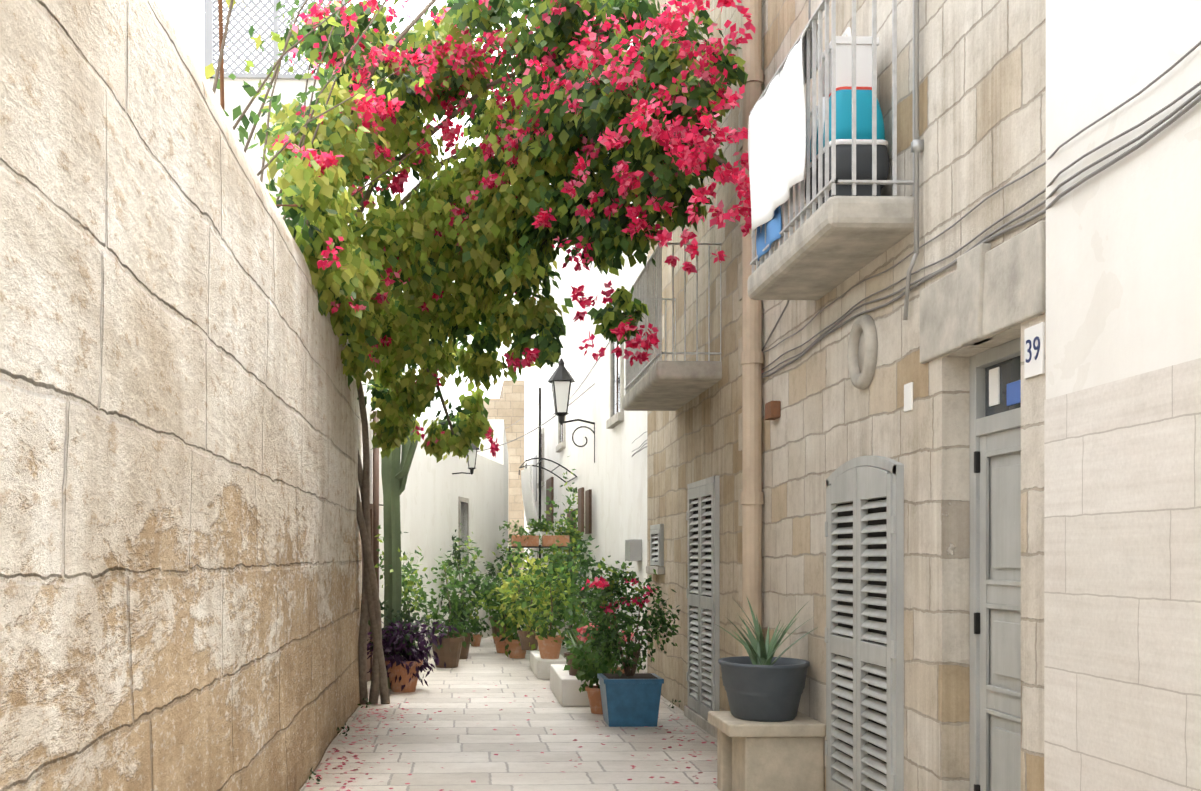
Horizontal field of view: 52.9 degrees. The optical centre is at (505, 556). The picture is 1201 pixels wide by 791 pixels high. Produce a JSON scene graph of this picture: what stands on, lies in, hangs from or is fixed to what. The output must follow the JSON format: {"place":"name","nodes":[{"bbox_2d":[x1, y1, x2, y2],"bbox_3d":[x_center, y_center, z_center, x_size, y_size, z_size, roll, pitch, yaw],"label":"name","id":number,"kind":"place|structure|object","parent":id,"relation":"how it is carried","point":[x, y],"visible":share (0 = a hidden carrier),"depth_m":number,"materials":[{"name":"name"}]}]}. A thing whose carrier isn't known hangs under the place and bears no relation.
{"place":"outdoors","nodes":[
{"label":"outdoors","id":0,"kind":"place"},
{"bbox_2d":[167,0,549,419],"label":"sky","id":1,"kind":"structure","parent":0,"point":[189,14],"materials":[{"name":"white"}]},
{"bbox_2d":[417,419,507,579],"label":"white wall","id":2,"kind":"structure","parent":0,"point":[498,428],"depth_m":24.94,"materials":[{"name":"white paint"}]},
{"bbox_2d":[483,380,523,593],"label":"stone building","id":3,"kind":"structure","parent":0,"point":[507,405],"depth_m":45.96,"materials":[{"name":"beige stone"}]},
{"bbox_2d":[300,624,719,790],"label":"paved alley","id":4,"kind":"structure","parent":0,"point":[463,748],"depth_m":10.02,"materials":[{"name":"beige stone"}]},
{"bbox_2d":[0,0,361,790],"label":"garden wall","id":5,"kind":"structure","parent":4,"relation":"on","point":[180,538],"depth_m":4.31,"materials":[{"name":"beige stone"}]},
{"bbox_2d":[218,0,301,206],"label":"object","id":6,"kind":"structure","parent":5,"relation":"on","point":[220,16],"depth_m":6.57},
{"bbox_2d":[209,78,380,410],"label":"house","id":7,"kind":"structure","parent":4,"relation":"on","point":[237,95],"depth_m":15.82,"materials":[{"name":"white paint"}]},
{"bbox_2d":[204,0,346,79],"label":"lattice fence","id":8,"kind":"object","parent":7,"relation":"on","point":[210,27],"visible":0.48,"depth_m":15.79,"materials":[{"name":"grey paint"}]},
{"bbox_2d":[373,411,378,591],"bbox_3d":[-1.643,-0.138,15.237,0.074,3.400,0.074,0,0,-24],"label":"downpipe","id":9,"kind":"object","parent":4,"relation":"on","point":[375,499],"visible":0.5,"depth_m":15.20,"materials":[{"name":"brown metal"}]},
{"bbox_2d":[381,417,417,688],"bbox_3d":[-1.282,-0.312,14.248,0.566,3.752,0.289,0,0,28],"label":"column cactus","id":10,"kind":"object","parent":4,"relation":"on","point":[394,472],"depth_m":14.16,"materials":[{"name":"green plant"}]},
{"bbox_2d":[360,405,503,658],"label":"white wall","id":11,"kind":"structure","parent":4,"relation":"on","point":[432,492],"depth_m":19.27,"materials":[{"name":"white paint"}]},
{"bbox_2d":[361,504,372,681],"bbox_3d":[-1.786,0.453,14.653,0.084,2.228,0.960,0,0,10],"label":"vine trunk","id":12,"kind":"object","parent":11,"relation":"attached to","point":[369,666],"depth_m":15.02,"materials":[{"name":"brown plant"}]},
{"bbox_2d":[458,496,468,566],"bbox_3d":[-0.772,-0.412,20.896,0.120,1.210,0.810,0,0,10],"label":"window frame","id":13,"kind":"object","parent":11,"relation":"attached to","point":[463,499],"visible":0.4,"depth_m":20.98,"materials":[{"name":"wood"}]},
{"bbox_2d":[452,442,479,474],"bbox_3d":[-0.659,-1.669,19.928,0.469,0.639,0.249,0,0,21],"label":"wall lantern","id":14,"kind":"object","parent":11,"relation":"on","point":[472,460],"depth_m":19.83,"materials":[{"name":"white glass"}]},
{"bbox_2d":[205,0,755,704],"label":"bougainvillea","id":15,"kind":"object","parent":4,"relation":"on","point":[607,126],"depth_m":9.87,"materials":[{"name":"green plant"}]},
{"bbox_2d":[304,456,680,783],"bbox_3d":[0.042,-0.067,16.375,3.717,3.474,16.323,0,0,-2],"label":"potted foliage","id":16,"kind":"object","parent":4,"relation":"on","point":[602,641],"visible":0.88,"depth_m":15.57,"materials":[{"name":"green plant"}]},
{"bbox_2d":[385,616,624,713],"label":"terracotta pots","id":17,"kind":"object","parent":4,"relation":"on","point":[548,649],"visible":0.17,"depth_m":16.71,"materials":[{"name":"brown ceramic"}]},
{"bbox_2d":[407,548,653,675],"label":"plant stems","id":18,"kind":"object","parent":17,"relation":"on","point":[628,671],"visible":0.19,"depth_m":11.30,"materials":[{"name":"plant"}]},
{"bbox_2d":[555,625,590,651],"bbox_3d":[0.794,0.867,12.911,0.536,0.371,0.495,0,0,-2],"label":"spiky plant","id":19,"kind":"object","parent":17,"relation":"on","point":[574,644],"visible":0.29,"depth_m":12.85,"materials":[{"name":"green plant"}]},
{"bbox_2d":[306,683,716,790],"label":"fallen petals","id":20,"kind":"object","parent":4,"relation":"on","point":[356,757],"visible":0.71,"depth_m":9.76,"materials":[{"name":"pink plant"}]},
{"bbox_2d":[539,388,540,574],"bbox_3d":[0.745,-1.238,25.962,0.052,4.800,0.060,0,0,-2],"label":"pole","id":21,"kind":"object","parent":4,"relation":"on","point":[539,460],"visible":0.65,"depth_m":25.94,"materials":[{"name":"grey metal"}]},
{"bbox_2d":[508,546,572,634],"bbox_3d":[0.573,0.703,19.703,1.040,1.720,0.340,0,0,-2],"label":"iron plant stand","id":22,"kind":"object","parent":4,"relation":"on","point":[538,547],"visible":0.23,"depth_m":19.53,"materials":[{"name":"grey"}]},
{"bbox_2d":[511,535,569,545],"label":"terracotta troughs","id":23,"kind":"object","parent":22,"relation":"on","point":[547,540],"visible":0.83,"depth_m":19.57,"materials":[{"name":"orange ceramic"}]},
{"bbox_2d":[530,634,589,706],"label":"white kerb blocks","id":24,"kind":"structure","parent":4,"relation":"on","point":[565,686],"depth_m":13.13,"materials":[{"name":"white stone"}]},
{"bbox_2d":[597,673,663,726],"bbox_3d":[1.162,1.340,11.218,0.550,0.445,0.550,0,0,-2],"label":"blue planter","id":25,"kind":"object","parent":4,"relation":"on","point":[631,701],"visible":0.94,"depth_m":10.98,"materials":[{"name":"ceramic"}]},
{"bbox_2d":[646,566,716,737],"bbox_3d":[1.773,0.840,12.200,0.110,1.445,3.781,0,0,-2],"label":"stone window sill","id":26,"kind":"structure","parent":4,"relation":"on","point":[695,717],"depth_m":11.21,"materials":[{"name":"beige stone"}]},
{"bbox_2d":[741,0,763,655],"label":"drainpipe","id":27,"kind":"object","parent":4,"relation":"on","point":[752,363],"visible":0.58,"depth_m":8.95,"materials":[{"name":"beige metal"}]},
{"bbox_2d":[717,729,823,790],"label":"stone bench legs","id":28,"kind":"object","parent":4,"relation":"on","point":[770,763],"visible":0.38,"depth_m":7.49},
{"bbox_2d":[708,711,825,736],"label":"stone ledge slab","id":29,"kind":"structure","parent":28,"relation":"on","point":[728,723],"depth_m":7.45,"materials":[{"name":"beige stone"}]},
{"bbox_2d":[718,656,809,721],"bbox_3d":[1.672,0.860,7.784,0.570,0.365,0.712,0,0,-2],"label":"tub planter","id":30,"kind":"object","parent":29,"relation":"on","point":[767,693],"visible":0.92,"depth_m":7.54,"materials":[{"name":"plastic"}]},
{"bbox_2d":[717,598,817,664],"bbox_3d":[1.676,0.491,7.818,0.576,0.482,0.671,0,0,-21],"label":"aloe plant","id":31,"kind":"object","parent":30,"relation":"in","point":[762,652],"visible":0.9,"depth_m":7.79,"materials":[{"name":"green plant"}]},
{"bbox_2d":[762,0,1045,790],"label":"ashlar house","id":32,"kind":"structure","parent":4,"relation":"on","point":[982,99],"depth_m":5.84,"materials":[{"name":"beige stone"}]},
{"bbox_2d":[765,401,780,419],"bbox_3d":[1.919,-1.045,8.623,0.070,0.120,0.180,0,0,-2],"label":"junction box","id":33,"kind":"object","parent":32,"relation":"attached to","point":[772,410],"visible":1,"depth_m":8.53,"materials":[{"name":"brown metal"}]},
{"bbox_2d":[747,196,913,299],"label":"balcony slab","id":34,"kind":"structure","parent":32,"relation":"attached to","point":[828,245],"depth_m":6.37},
{"bbox_2d":[816,184,880,209],"bbox_3d":[1.828,-1.867,6.458,0.240,0.138,0.440,0,0,-2],"label":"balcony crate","id":35,"kind":"object","parent":34,"relation":"on","point":[846,190],"visible":0.17,"depth_m":6.24,"materials":[{"name":"grey plastic"}]},
{"bbox_2d":[805,86,888,200],"bbox_3d":[1.827,-2.195,6.458,0.322,0.515,0.521,0,0,-2],"label":"barrel","id":36,"kind":"object","parent":35,"relation":"on","point":[844,133],"visible":0.6,"depth_m":6.22,"materials":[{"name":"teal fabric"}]},
{"bbox_2d":[823,27,878,96],"bbox_3d":[1.838,-2.629,6.448,0.240,0.354,0.300,0,0,-2],"label":"white storage box","id":37,"kind":"object","parent":36,"relation":"on","point":[844,60],"visible":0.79,"depth_m":6.31,"materials":[{"name":"white plastic"}]},
{"bbox_2d":[750,0,913,272],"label":"balcony rail","id":38,"kind":"object","parent":32,"relation":"attached to","point":[874,182],"visible":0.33,"depth_m":6.08,"materials":[{"name":"grey metal"}]},
{"bbox_2d":[756,206,781,260],"bbox_3d":[1.603,-2.019,7.206,0.098,0.366,0.552,0,0,-2],"label":"striped cloth","id":39,"kind":"object","parent":38,"relation":"attached to","point":[773,227],"visible":0.33,"depth_m":7.12,"materials":[{"name":"blue fabric"}]},
{"bbox_2d":[748,22,817,237],"bbox_3d":[1.582,-2.420,6.920,0.131,0.866,1.163,0,0,-2],"label":"sheet","id":40,"kind":"object","parent":38,"relation":"attached to","point":[777,139],"visible":0.94,"depth_m":6.90,"materials":[{"name":"white fabric"}]},
{"bbox_2d":[847,314,877,389],"bbox_3d":[1.999,-1.141,6.714,0.080,0.420,0.380,0,0,-2],"label":"wall ring ornament","id":41,"kind":"object","parent":32,"relation":"attached to","point":[862,350],"depth_m":6.66,"materials":[{"name":"stone"}]},
{"bbox_2d":[825,456,903,790],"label":"louvered shutter","id":42,"kind":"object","parent":32,"relation":"attached to","point":[865,648],"depth_m":6.65,"materials":[{"name":"grey paint"}]},
{"bbox_2d":[904,382,912,411],"bbox_3d":[2.036,-0.802,6.065,0.012,0.140,0.100,0,0,-2],"label":"plaque","id":43,"kind":"object","parent":32,"relation":"attached to","point":[908,396],"visible":0.98,"depth_m":6.05,"materials":[{"name":"white ceramic"}]},
{"bbox_2d":[903,0,923,319],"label":"water pipe","id":44,"kind":"object","parent":32,"relation":"attached to","point":[917,146],"visible":1,"depth_m":5.88,"materials":[{"name":"grey metal"}]},
{"bbox_2d":[632,0,1200,456],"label":"facade cables","id":45,"kind":"object","parent":32,"relation":"attached to","point":[1196,96],"visible":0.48,"depth_m":4.72,"materials":[{"name":"grey plastic"}]},
{"bbox_2d":[920,221,1045,363],"bbox_3d":[2.072,-1.137,5.256,0.095,0.400,1.240,0,0,-2],"label":"door lintel","id":46,"kind":"structure","parent":32,"relation":"attached to","point":[983,291],"depth_m":5.13,"materials":[{"name":"stone"}]},
{"bbox_2d":[970,337,1020,790],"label":"door","id":47,"kind":"structure","parent":32,"relation":"attached to","point":[995,577],"depth_m":5.42,"materials":[{"name":"paint"}]},
{"bbox_2d":[1024,322,1044,378],"bbox_3d":[2.082,-0.807,4.726,0.012,0.200,0.150,0,0,-2],"label":"number plate","id":48,"kind":"object","parent":32,"relation":"attached to","point":[1033,367],"visible":0.98,"depth_m":4.71,"materials":[{"name":"white ceramic"}]},
{"bbox_2d":[1026,336,1039,362],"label":"number plate digits","id":49,"kind":"object","parent":48,"relation":"attached to","point":[1037,348],"visible":1,"depth_m":4.71,"materials":[{"name":"blue paint"}]},
{"bbox_2d":[1044,358,1200,790],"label":"lower wall cladding","id":50,"kind":"structure","parent":4,"relation":"on","point":[1122,584],"depth_m":4.04,"materials":[{"name":"stone"}]},
{"bbox_2d":[477,341,609,451],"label":"overhead wires","id":51,"kind":"object","parent":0,"point":[553,414],"visible":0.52,"depth_m":20.43,"materials":[{"name":"grey"}]},
{"bbox_2d":[524,1,646,672],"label":"white house","id":52,"kind":"structure","parent":0,"point":[613,477],"depth_m":20.25,"materials":[{"name":"white paint"}]},
{"bbox_2d":[519,458,576,482],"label":"wrought iron arch","id":53,"kind":"structure","parent":52,"relation":"attached to","point":[526,465],"depth_m":23.03,"materials":[{"name":"grey metal"}]},
{"bbox_2d":[521,464,541,544],"bbox_3d":[0.536,-0.968,23.332,0.384,1.500,1.805,0,0,-2],"label":"canopy cloth","id":54,"kind":"object","parent":53,"relation":"hanging from","point":[528,494],"visible":0.85,"depth_m":22.98,"materials":[{"name":"white fabric"}]},
{"bbox_2d":[546,477,591,622],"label":"window shutters","id":55,"kind":"object","parent":52,"relation":"on","point":[588,507],"visible":0.5,"depth_m":20.65,"materials":[{"name":"brown wood"}]},
{"bbox_2d":[548,358,594,462],"bbox_3d":[1.107,-2.424,20.046,0.817,1.722,0.428,0,0,-24],"label":"street lantern","id":56,"kind":"object","parent":52,"relation":"attached to","point":[561,379],"visible":0.88,"depth_m":19.86,"materials":[{"name":"grey metal"}]},
{"bbox_2d":[537,213,623,487],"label":"house windows","id":57,"kind":"structure","parent":52,"relation":"attached to","point":[616,418],"depth_m":17.81,"materials":[{"name":"glass"}]},
{"bbox_2d":[533,455,641,560],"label":"vent wall","id":58,"kind":"structure","parent":52,"relation":"attached to","point":[633,549],"depth_m":15.49,"materials":[{"name":"grey"}]},
{"bbox_2d":[647,0,741,710],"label":"tan stone house","id":59,"kind":"structure","parent":0,"point":[695,439],"depth_m":11.18,"materials":[{"name":"beige stone"}]},
{"bbox_2d":[650,524,663,565],"bbox_3d":[1.715,-0.123,13.648,0.052,0.472,0.724,0,0,-2],"label":"shutter window","id":60,"kind":"structure","parent":59,"relation":"attached to","point":[656,544],"depth_m":13.55,"materials":[{"name":"grey paint"}]},
{"bbox_2d":[622,361,721,410],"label":"balcony slab","id":61,"kind":"structure","parent":59,"relation":"attached to","point":[667,385],"depth_m":10.74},
{"bbox_2d":[624,242,721,394],"bbox_3d":[1.551,-2.183,11.431,0.544,1.012,2.256,0,0,-2],"label":"balcony rail","id":62,"kind":"object","parent":59,"relation":"attached to","point":[633,375],"visible":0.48,"depth_m":10.61,"materials":[{"name":"grey metal"}]},
{"bbox_2d":[687,475,719,719],"bbox_3d":[1.805,0.382,11.030,0.052,2.162,1.284,0,0,-2],"label":"louvered shutter","id":63,"kind":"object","parent":59,"relation":"attached to","point":[703,692],"depth_m":10.92,"materials":[{"name":"grey paint"}]},
{"bbox_2d":[738,0,741,655],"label":"quoin blocks","id":64,"kind":"structure","parent":59,"relation":"attached to","point":[740,414],"depth_m":9.57,"materials":[{"name":"stone"}]},
{"bbox_2d":[1046,0,1200,398],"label":"wall","id":65,"kind":"structure","parent":0,"point":[1123,268],"depth_m":4.07,"materials":[{"name":"white paint"}]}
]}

